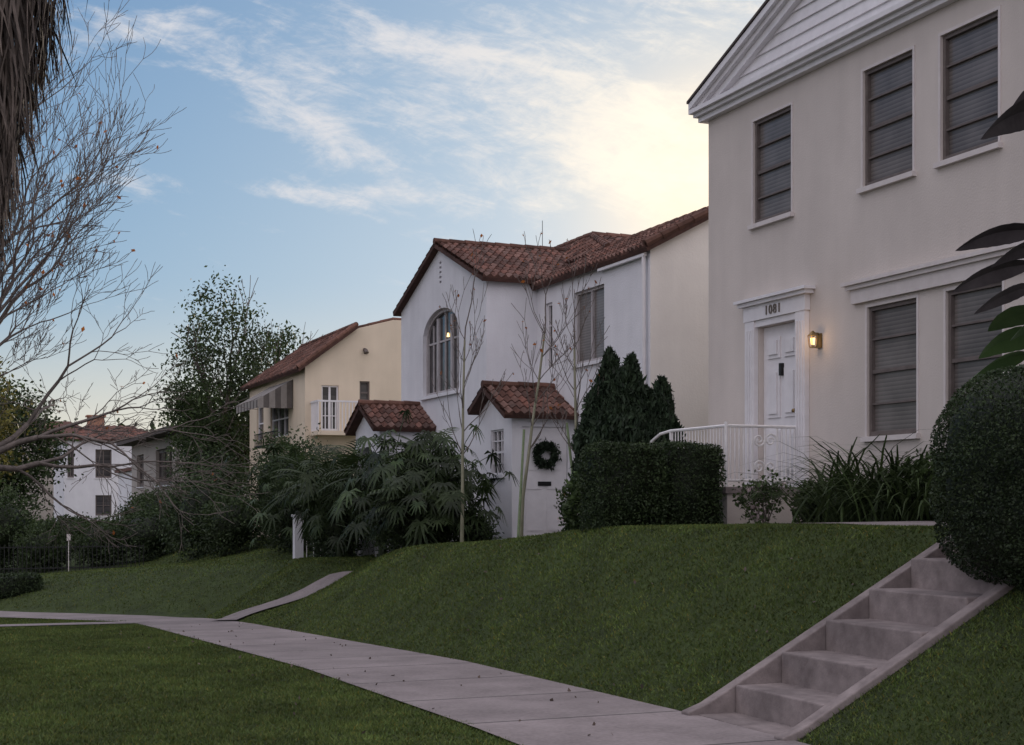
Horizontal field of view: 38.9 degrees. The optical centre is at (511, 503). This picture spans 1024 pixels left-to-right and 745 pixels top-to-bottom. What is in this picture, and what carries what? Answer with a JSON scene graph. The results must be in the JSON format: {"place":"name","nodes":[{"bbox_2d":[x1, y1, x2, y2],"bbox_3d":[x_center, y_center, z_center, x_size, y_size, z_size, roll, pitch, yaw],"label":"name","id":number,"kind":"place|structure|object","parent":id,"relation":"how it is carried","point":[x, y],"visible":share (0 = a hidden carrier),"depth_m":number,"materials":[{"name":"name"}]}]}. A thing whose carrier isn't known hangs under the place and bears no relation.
{"place":"outdoors","nodes":[
{"label":"outdoors","id":0,"kind":"place"},
{"bbox_2d":[0,621,148,625],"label":"path","id":1,"kind":"structure","parent":0,"point":[37,624],"depth_m":26.74,"materials":[{"name":"concrete"}]},
{"bbox_2d":[0,536,374,616],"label":"grass","id":2,"kind":"structure","parent":0,"point":[194,564],"depth_m":33.67,"materials":[{"name":"green plant"}]},
{"bbox_2d":[0,617,522,744],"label":"grass","id":3,"kind":"structure","parent":0,"point":[129,653],"depth_m":12.23,"materials":[{"name":"green plant"}]},
{"bbox_2d":[214,571,351,619],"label":"path","id":4,"kind":"structure","parent":0,"point":[317,585],"depth_m":27.66,"materials":[{"name":"concrete"}]},
{"bbox_2d":[0,0,764,430],"label":"sky","id":5,"kind":"structure","parent":0,"point":[320,151],"materials":[{"name":"blue"}]},
{"bbox_2d":[0,611,809,744],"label":"sidewalk","id":6,"kind":"structure","parent":0,"point":[497,701],"depth_m":12.36,"materials":[{"name":"concrete"}]},
{"bbox_2d":[101,523,903,735],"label":"fallen leaves","id":7,"kind":"object","parent":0,"point":[551,699],"visible":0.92,"depth_m":13.77,"materials":[{"name":"brown plant"}]},
{"bbox_2d":[0,520,1023,744],"bbox_3d":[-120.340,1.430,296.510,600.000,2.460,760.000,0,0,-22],"label":"ground","id":8,"kind":"structure","parent":0,"point":[180,612],"depth_m":13.83,"materials":[{"name":"green plant"}]},
{"bbox_2d":[0,356,39,488],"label":"street tree","id":9,"kind":"object","parent":8,"relation":"on","point":[5,426],"visible":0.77,"depth_m":54.45,"materials":[{"name":"green plant"}]},
{"bbox_2d":[0,572,43,598],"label":"hedge","id":10,"kind":"object","parent":8,"relation":"on","point":[14,584],"visible":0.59,"depth_m":34.40,"materials":[{"name":"green plant"}]},
{"bbox_2d":[0,478,54,572],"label":"garden shrub","id":11,"kind":"object","parent":8,"relation":"on","point":[10,514],"visible":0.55,"depth_m":48.32,"materials":[{"name":"green plant"}]},
{"bbox_2d":[0,369,83,520],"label":"street tree","id":12,"kind":"object","parent":8,"relation":"on","point":[37,453],"visible":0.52,"depth_m":60.74,"materials":[{"name":"green plant"}]},
{"bbox_2d":[4,421,80,519],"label":"house","id":13,"kind":"structure","parent":8,"relation":"on","point":[44,513],"depth_m":103.15,"materials":[{"name":"grey paint"}]},
{"bbox_2d":[0,0,87,290],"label":"palm tree","id":14,"kind":"object","parent":8,"relation":"on","point":[24,63],"visible":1,"depth_m":13.78,"materials":[{"name":"brown plant"}]},
{"bbox_2d":[10,517,78,572],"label":"garden shrub","id":15,"kind":"object","parent":8,"relation":"on","point":[39,539],"visible":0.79,"depth_m":46.13,"materials":[{"name":"green plant"}]},
{"bbox_2d":[67,534,70,571],"bbox_3d":[-12.175,1.382,39.837,0.100,1.060,0.042,0,0,-22],"label":"lawn sign","id":16,"kind":"object","parent":8,"relation":"on","point":[68,537],"visible":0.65,"depth_m":39.84,"materials":[{"name":"metal"}]},
{"bbox_2d":[38,514,100,541],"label":"garden shrub","id":17,"kind":"object","parent":8,"relation":"on","point":[64,520],"visible":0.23,"depth_m":67.75,"materials":[{"name":"green plant"}]},
{"bbox_2d":[0,543,143,572],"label":"iron fence","id":18,"kind":"object","parent":8,"relation":"on","point":[57,567],"visible":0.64,"depth_m":41.58,"materials":[{"name":"black metal"}]},
{"bbox_2d":[58,510,134,566],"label":"garden shrub","id":19,"kind":"object","parent":8,"relation":"on","point":[85,539],"visible":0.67,"depth_m":45.33,"materials":[{"name":"green plant"}]},
{"bbox_2d":[52,415,147,520],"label":"house","id":20,"kind":"structure","parent":8,"relation":"on","point":[87,495],"depth_m":91.96,"materials":[{"name":"white paint"}]},
{"bbox_2d":[66,449,74,478],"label":"window","id":21,"kind":"structure","parent":20,"relation":"in","point":[70,475],"depth_m":91.41,"materials":[{"name":"brown paint"}]},
{"bbox_2d":[94,495,110,516],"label":"window","id":22,"kind":"structure","parent":20,"relation":"in","point":[100,500],"depth_m":92.15,"materials":[{"name":"grey glass"}]},
{"bbox_2d":[94,449,111,478],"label":"window","id":23,"kind":"structure","parent":20,"relation":"in","point":[105,458],"depth_m":92.15,"materials":[{"name":"grey glass"}]},
{"bbox_2d":[74,418,154,430],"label":"treeline","id":24,"kind":"object","parent":8,"relation":"on","point":[122,424],"depth_m":149.91,"materials":[{"name":"green plant"}]},
{"bbox_2d":[114,467,131,517],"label":"house","id":25,"kind":"structure","parent":8,"relation":"on","point":[123,490],"depth_m":84.79,"materials":[{"name":"white paint"}]},
{"bbox_2d":[0,0,267,551],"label":"bare tree","id":26,"kind":"object","parent":8,"relation":"on","point":[9,443],"visible":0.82,"depth_m":26.23,"materials":[{"name":"brown plant"}]},
{"bbox_2d":[110,492,160,523],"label":"garden shrub","id":27,"kind":"object","parent":8,"relation":"on","point":[126,506],"visible":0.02,"depth_m":58.33,"materials":[{"name":"green plant"}]},
{"bbox_2d":[99,497,187,563],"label":"garden shrub","id":28,"kind":"object","parent":8,"relation":"on","point":[148,530],"visible":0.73,"depth_m":44.81,"materials":[{"name":"green plant"}]},
{"bbox_2d":[118,481,180,532],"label":"garden shrub","id":29,"kind":"object","parent":8,"relation":"on","point":[149,495],"visible":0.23,"depth_m":52.37,"materials":[{"name":"green plant"}]},
{"bbox_2d":[116,421,249,498],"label":"house","id":30,"kind":"structure","parent":8,"relation":"on","point":[153,453],"depth_m":67.70,"materials":[{"name":"grey paint"}]},
{"bbox_2d":[136,455,143,487],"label":"window","id":31,"kind":"structure","parent":30,"relation":"in","point":[141,456],"depth_m":72.72,"materials":[{"name":"brown paint"}]},
{"bbox_2d":[154,448,171,486],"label":"window","id":32,"kind":"structure","parent":30,"relation":"in","point":[162,454],"depth_m":65.86,"materials":[{"name":"brown paint"}]},
{"bbox_2d":[156,460,235,562],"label":"garden shrub","id":33,"kind":"object","parent":8,"relation":"on","point":[202,498],"visible":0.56,"depth_m":40.67,"materials":[{"name":"green plant"}]},
{"bbox_2d":[152,373,246,428],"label":"street tree","id":34,"kind":"object","parent":8,"relation":"on","point":[154,427],"visible":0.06,"depth_m":78.88,"materials":[{"name":"green plant"}]},
{"bbox_2d":[161,413,249,519],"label":"garden shrub","id":35,"kind":"object","parent":8,"relation":"on","point":[212,451],"visible":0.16,"depth_m":48.21,"materials":[{"name":"green plant"}]},
{"bbox_2d":[147,265,282,495],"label":"garden tree","id":36,"kind":"object","parent":8,"relation":"on","point":[194,400],"visible":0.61,"depth_m":49.28,"materials":[{"name":"green plant"}]},
{"bbox_2d":[175,443,257,509],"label":"garden shrub","id":37,"kind":"object","parent":8,"relation":"on","point":[231,478],"visible":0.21,"depth_m":44.01,"materials":[{"name":"green plant"}]},
{"bbox_2d":[188,482,278,558],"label":"garden shrub","id":38,"kind":"object","parent":8,"relation":"on","point":[232,537],"visible":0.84,"depth_m":37.99,"materials":[{"name":"green plant"}]},
{"bbox_2d":[162,320,322,462],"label":"garden tree","id":39,"kind":"object","parent":8,"relation":"on","point":[282,336],"visible":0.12,"depth_m":53.96,"materials":[{"name":"green plant"}]},
{"bbox_2d":[220,446,321,551],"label":"philodendron plant","id":40,"kind":"object","parent":8,"relation":"on","point":[269,522],"visible":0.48,"depth_m":34.09,"materials":[{"name":"green plant"}]},
{"bbox_2d":[237,425,311,545],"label":"garden shrub","id":41,"kind":"object","parent":8,"relation":"on","point":[267,439],"visible":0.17,"depth_m":39.45,"materials":[{"name":"green plant"}]},
{"bbox_2d":[258,462,325,552],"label":"garden shrub","id":42,"kind":"object","parent":8,"relation":"on","point":[283,535],"visible":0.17,"depth_m":34.67,"materials":[{"name":"green plant"}]},
{"bbox_2d":[253,441,333,548],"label":"frond plant","id":43,"kind":"object","parent":8,"relation":"on","point":[301,457],"visible":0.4,"depth_m":35.44,"materials":[{"name":"green plant"}]},
{"bbox_2d":[250,423,341,548],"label":"garden shrub","id":44,"kind":"object","parent":8,"relation":"on","point":[304,448],"visible":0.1,"depth_m":36.72,"materials":[{"name":"green plant"}]},
{"bbox_2d":[291,514,302,558],"bbox_3d":[-4.864,0.810,32.992,0.260,1.100,0.260,0,0,-22],"label":"gate post","id":45,"kind":"object","parent":8,"relation":"on","point":[297,548],"visible":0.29,"depth_m":32.89,"materials":[{"name":"white paint"}]},
{"bbox_2d":[262,452,337,554],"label":"frond plant","id":46,"kind":"object","parent":8,"relation":"on","point":[292,475],"visible":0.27,"depth_m":32.80,"materials":[{"name":"green plant"}]},
{"bbox_2d":[298,466,334,556],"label":"garden shrub","id":47,"kind":"object","parent":8,"relation":"on","point":[314,548],"visible":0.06,"depth_m":32.17,"materials":[{"name":"green plant"}]},
{"bbox_2d":[236,317,400,537],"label":"house","id":48,"kind":"structure","parent":8,"relation":"on","point":[328,381],"depth_m":41.74,"materials":[{"name":"beige paint"}]},
{"bbox_2d":[255,408,262,442],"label":"window","id":49,"kind":"structure","parent":48,"relation":"in","point":[260,410],"depth_m":46.90,"materials":[{"name":"white paint"}]},
{"bbox_2d":[272,408,288,438],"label":"window","id":50,"kind":"structure","parent":48,"relation":"in","point":[279,415],"depth_m":44.28,"materials":[{"name":"grey glass"}]},
{"bbox_2d":[322,385,337,430],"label":"door","id":51,"kind":"structure","parent":48,"relation":"in","point":[328,392],"depth_m":41.35,"materials":[{"name":"white paint"}]},
{"bbox_2d":[360,381,368,399],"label":"window","id":52,"kind":"structure","parent":48,"relation":"in","point":[364,386],"depth_m":41.76,"materials":[{"name":"grey glass"}]},
{"bbox_2d":[281,464,370,556],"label":"philodendron plant","id":53,"kind":"object","parent":8,"relation":"on","point":[298,515],"visible":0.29,"depth_m":30.70,"materials":[{"name":"green plant"}]},
{"bbox_2d":[291,446,374,556],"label":"frond plant","id":54,"kind":"object","parent":8,"relation":"on","point":[325,469],"visible":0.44,"depth_m":29.74,"materials":[{"name":"green plant"}]},
{"bbox_2d":[308,439,362,556],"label":"frond plant","id":55,"kind":"object","parent":8,"relation":"on","point":[343,450],"visible":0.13,"depth_m":31.52,"materials":[{"name":"green plant"}]},
{"bbox_2d":[293,452,378,556],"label":"philodendron plant","id":56,"kind":"object","parent":8,"relation":"on","point":[312,481],"visible":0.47,"depth_m":29.34,"materials":[{"name":"green plant"}]},
{"bbox_2d":[310,463,369,556],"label":"garden shrub","id":57,"kind":"object","parent":8,"relation":"on","point":[325,539],"visible":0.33,"depth_m":30.14,"materials":[{"name":"green plant"}]},
{"bbox_2d":[290,433,399,555],"bbox_3d":[-2.649,-0.142,29.345,3.290,2.496,2.291,0,0,-43],"label":"philodendron plant","id":58,"kind":"object","parent":8,"relation":"on","point":[359,504],"visible":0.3,"depth_m":28.85,"materials":[{"name":"green plant"}]},
{"bbox_2d":[317,445,408,555],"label":"frond plant","id":59,"kind":"object","parent":8,"relation":"on","point":[350,470],"visible":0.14,"depth_m":28.53,"materials":[{"name":"green plant"}]},
{"bbox_2d":[360,436,415,558],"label":"garden shrub","id":60,"kind":"object","parent":8,"relation":"on","point":[374,488],"visible":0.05,"depth_m":28.65,"materials":[{"name":"green plant"}]},
{"bbox_2d":[323,409,500,549],"bbox_3d":[-1.741,-0.281,25.791,3.153,2.766,2.688,0,0,-10],"label":"philodendron plant","id":61,"kind":"object","parent":8,"relation":"on","point":[345,492],"visible":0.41,"depth_m":25.08,"materials":[{"name":"green plant"}]},
{"bbox_2d":[365,484,467,545],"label":"frond plant","id":62,"kind":"object","parent":8,"relation":"on","point":[418,516],"visible":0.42,"depth_m":24.48,"materials":[{"name":"green plant"}]},
{"bbox_2d":[367,427,477,491],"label":"frond plant","id":63,"kind":"object","parent":8,"relation":"on","point":[401,444],"visible":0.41,"depth_m":25.42,"materials":[{"name":"green plant"}]},
{"bbox_2d":[356,430,493,546],"bbox_3d":[-1.657,-0.169,25.408,2.572,2.212,3.342,0,0,-22],"label":"philodendron plant","id":64,"kind":"object","parent":8,"relation":"on","point":[417,476],"visible":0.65,"depth_m":24.63,"materials":[{"name":"green plant"}]},
{"bbox_2d":[366,445,487,550],"bbox_3d":[-1.452,0.182,25.351,2.058,2.439,2.144,0,0,-22],"label":"garden shrub","id":65,"kind":"object","parent":8,"relation":"on","point":[446,529],"visible":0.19,"depth_m":25.05,"materials":[{"name":"green plant"}]},
{"bbox_2d":[357,424,507,551],"bbox_3d":[-1.423,-0.173,26.070,2.766,2.528,2.679,0,0,8],"label":"philodendron plant","id":66,"kind":"object","parent":8,"relation":"on","point":[484,475],"visible":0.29,"depth_m":25.62,"materials":[{"name":"green plant"}]},
{"bbox_2d":[387,456,519,547],"bbox_3d":[-1.053,0.060,24.623,2.115,1.744,2.130,0,0,-41],"label":"philodendron plant","id":67,"kind":"object","parent":8,"relation":"on","point":[445,499],"visible":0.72,"depth_m":24.32,"materials":[{"name":"green plant"}]},
{"bbox_2d":[432,231,513,541],"bbox_3d":[-0.702,-1.869,24.063,1.440,5.217,1.164,0,0,-22],"label":"young tree","id":68,"kind":"object","parent":8,"relation":"on","point":[463,452],"visible":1,"depth_m":23.93,"materials":[{"name":"brown plant"}]},
{"bbox_2d":[452,507,503,541],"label":"garden shrub","id":69,"kind":"object","parent":8,"relation":"on","point":[482,535],"visible":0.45,"depth_m":24.93,"materials":[{"name":"green plant"}]},
{"bbox_2d":[517,429,524,536],"bbox_3d":[0.138,-0.238,22.915,0.143,1.852,0.044,0,0,0],"label":"tree stake","id":70,"kind":"object","parent":8,"relation":"on","point":[520,490],"visible":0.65,"depth_m":22.90,"materials":[{"name":"green wood"}]},
{"bbox_2d":[344,206,708,555],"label":"house","id":71,"kind":"structure","parent":8,"relation":"on","point":[650,304],"depth_m":26.80,"materials":[{"name":"white paint"}]},
{"bbox_2d":[419,308,459,400],"bbox_3d":[-1.449,-3.120,30.116,0.225,1.840,2.380,0,0,-22],"label":"window","id":72,"kind":"structure","parent":71,"relation":"in","point":[440,353],"depth_m":30.39,"materials":[{"name":"grey glass"}]},
{"bbox_2d":[487,429,504,477],"bbox_3d":[-0.257,-0.903,26.688,0.157,0.887,0.770,0,0,-22],"label":"window","id":73,"kind":"structure","parent":71,"relation":"in","point":[498,435],"depth_m":26.78,"materials":[{"name":"white glass"}]},
{"bbox_2d":[522,427,566,535],"bbox_3d":[0.587,-0.192,26.289,0.890,2.365,0.118,0,0,-22],"label":"door","id":74,"kind":"structure","parent":71,"relation":"in","point":[540,513],"depth_m":26.30,"materials":[{"name":"white paint"}]},
{"bbox_2d":[531,437,561,471],"bbox_3d":[0.613,-0.887,26.229,0.668,0.644,0.183,0,0,-22],"label":"wreath","id":75,"kind":"object","parent":74,"relation":"attached to","point":[540,448],"visible":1,"depth_m":26.20,"materials":[{"name":"green plant"}]},
{"bbox_2d":[548,303,551,368],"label":"window","id":76,"kind":"structure","parent":71,"relation":"in","point":[549,305],"depth_m":27.67,"materials":[{"name":"white paint"}]},
{"bbox_2d":[570,285,603,368],"bbox_3d":[1.395,-3.138,25.890,0.177,1.377,1.390,0,0,-22],"label":"window","id":77,"kind":"structure","parent":71,"relation":"in","point":[596,313],"depth_m":25.92,"materials":[{"name":"grey glass"}]},
{"bbox_2d":[511,232,591,535],"bbox_3d":[0.619,-1.838,23.202,1.253,4.973,1.340,0,0,-3],"label":"young tree","id":78,"kind":"object","parent":8,"relation":"on","point":[530,446],"visible":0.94,"depth_m":23.05,"materials":[{"name":"brown plant"}]},
{"bbox_2d":[554,471,583,531],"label":"camellia bush","id":79,"kind":"object","parent":8,"relation":"on","point":[570,510],"visible":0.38,"depth_m":21.02,"materials":[{"name":"green plant"}]},
{"bbox_2d":[566,422,571,472],"bbox_3d":[0.940,-0.302,22.115,0.245,1.854,0.044,0,0,1],"label":"tree stake","id":80,"kind":"object","parent":8,"relation":"on","point":[569,448],"visible":0.35,"depth_m":22.10,"materials":[{"name":"green wood"}]},
{"bbox_2d":[539,255,609,451],"bbox_3d":[0.964,-1.579,21.903,0.855,4.291,1.169,0,0,-22],"label":"young tree","id":81,"kind":"object","parent":8,"relation":"on","point":[576,405],"visible":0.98,"depth_m":21.96,"materials":[{"name":"brown plant"}]},
{"bbox_2d":[559,345,685,529],"bbox_3d":[1.753,-0.860,21.682,1.969,3.093,1.678,0,0,-22],"label":"juniper shrub","id":82,"kind":"object","parent":8,"relation":"on","point":[627,404],"visible":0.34,"depth_m":21.62,"materials":[{"name":"green plant"}]},
{"bbox_2d":[577,439,669,531],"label":"hedge","id":83,"kind":"object","parent":8,"relation":"on","point":[620,483],"visible":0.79,"depth_m":17.09,"materials":[{"name":"green plant"}]},
{"bbox_2d":[656,439,726,524],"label":"hedge","id":84,"kind":"object","parent":8,"relation":"on","point":[694,493],"visible":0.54,"depth_m":17.45,"materials":[{"name":"green plant"}]},
{"bbox_2d":[732,467,793,523],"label":"rose bush","id":85,"kind":"object","parent":8,"relation":"on","point":[759,513],"visible":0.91,"depth_m":17.29,"materials":[{"name":"green plant"}]},
{"bbox_2d":[786,475,828,522],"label":"foundation shrub","id":86,"kind":"object","parent":8,"relation":"on","point":[799,515],"visible":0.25,"depth_m":16.95,"materials":[{"name":"green plant"}]},
{"bbox_2d":[808,483,832,522],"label":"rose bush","id":87,"kind":"object","parent":8,"relation":"on","point":[821,508],"visible":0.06,"depth_m":16.70,"materials":[{"name":"green plant"}]},
{"bbox_2d":[715,429,940,523],"bbox_3d":[3.981,-0.258,16.004,3.504,1.039,3.104,0,0,8],"label":"strap leaf plant","id":88,"kind":"object","parent":8,"relation":"on","point":[838,490],"visible":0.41,"depth_m":15.65,"materials":[{"name":"green plant"}]},
{"bbox_2d":[650,0,1023,523],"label":"house","id":89,"kind":"structure","parent":8,"relation":"on","point":[865,181],"depth_m":17.37,"materials":[{"name":"beige paint"}]},
{"bbox_2d":[747,101,793,229],"bbox_3d":[3.419,-4.397,19.001,0.147,1.475,1.040,0,0,-22],"label":"window","id":90,"kind":"structure","parent":89,"relation":"in","point":[773,133],"depth_m":19.08,"materials":[{"name":"grey glass"}]},
{"bbox_2d":[764,322,794,486],"bbox_3d":[3.501,-1.267,18.872,0.153,2.115,0.930,0,0,-22],"label":"door","id":91,"kind":"structure","parent":89,"relation":"in","point":[779,341],"depth_m":18.93,"materials":[{"name":"white paint"}]},
{"bbox_2d":[856,45,916,193],"bbox_3d":[4.342,-4.397,16.726,0.147,1.475,1.050,0,0,-22],"label":"window","id":92,"kind":"structure","parent":89,"relation":"in","point":[889,86],"depth_m":16.79,"materials":[{"name":"grey glass"}]},
{"bbox_2d":[860,294,920,441],"bbox_3d":[4.371,-1.527,16.656,0.147,1.615,1.040,0,0,-22],"label":"window","id":93,"kind":"structure","parent":89,"relation":"in","point":[893,327],"depth_m":16.72,"materials":[{"name":"grey glass"}]},
{"bbox_2d":[933,5,1002,168],"bbox_3d":[4.871,-4.397,15.424,0.147,1.475,1.040,0,0,-22],"label":"window","id":94,"kind":"structure","parent":89,"relation":"in","point":[972,52],"depth_m":15.49,"materials":[{"name":"grey glass"}]},
{"bbox_2d":[938,280,1004,436],"bbox_3d":[4.899,-1.527,15.354,0.147,1.615,1.010,0,0,-22],"label":"window","id":95,"kind":"structure","parent":89,"relation":"in","point":[968,334],"depth_m":15.57,"materials":[{"name":"grey glass"}]},
{"bbox_2d":[681,535,1018,740],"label":"garden steps","id":96,"kind":"structure","parent":8,"relation":"on","point":[805,682],"depth_m":10.73,"materials":[{"name":"concrete"}]},
{"bbox_2d":[815,460,946,521],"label":"strap leaf plant","id":97,"kind":"object","parent":8,"relation":"on","point":[890,505],"visible":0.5,"depth_m":14.96,"materials":[{"name":"green plant"}]},
{"bbox_2d":[885,448,945,520],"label":"foundation shrub","id":98,"kind":"object","parent":8,"relation":"on","point":[926,464],"visible":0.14,"depth_m":15.14,"materials":[{"name":"green plant"}]},
{"bbox_2d":[928,364,1023,589],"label":"clipped bush","id":99,"kind":"object","parent":8,"relation":"on","point":[982,472],"visible":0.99,"depth_m":10.10,"materials":[{"name":"green plant"}]},
{"bbox_2d":[953,91,1023,384],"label":"bird of paradise plant","id":100,"kind":"object","parent":8,"relation":"on","point":[1008,264],"visible":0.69,"depth_m":12.26,"materials":[{"name":"green plant"}]},
{"bbox_2d":[766,521,935,525],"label":"path","id":101,"kind":"structure","parent":0,"point":[907,523],"depth_m":14.20,"materials":[{"name":"concrete"}]}
]}

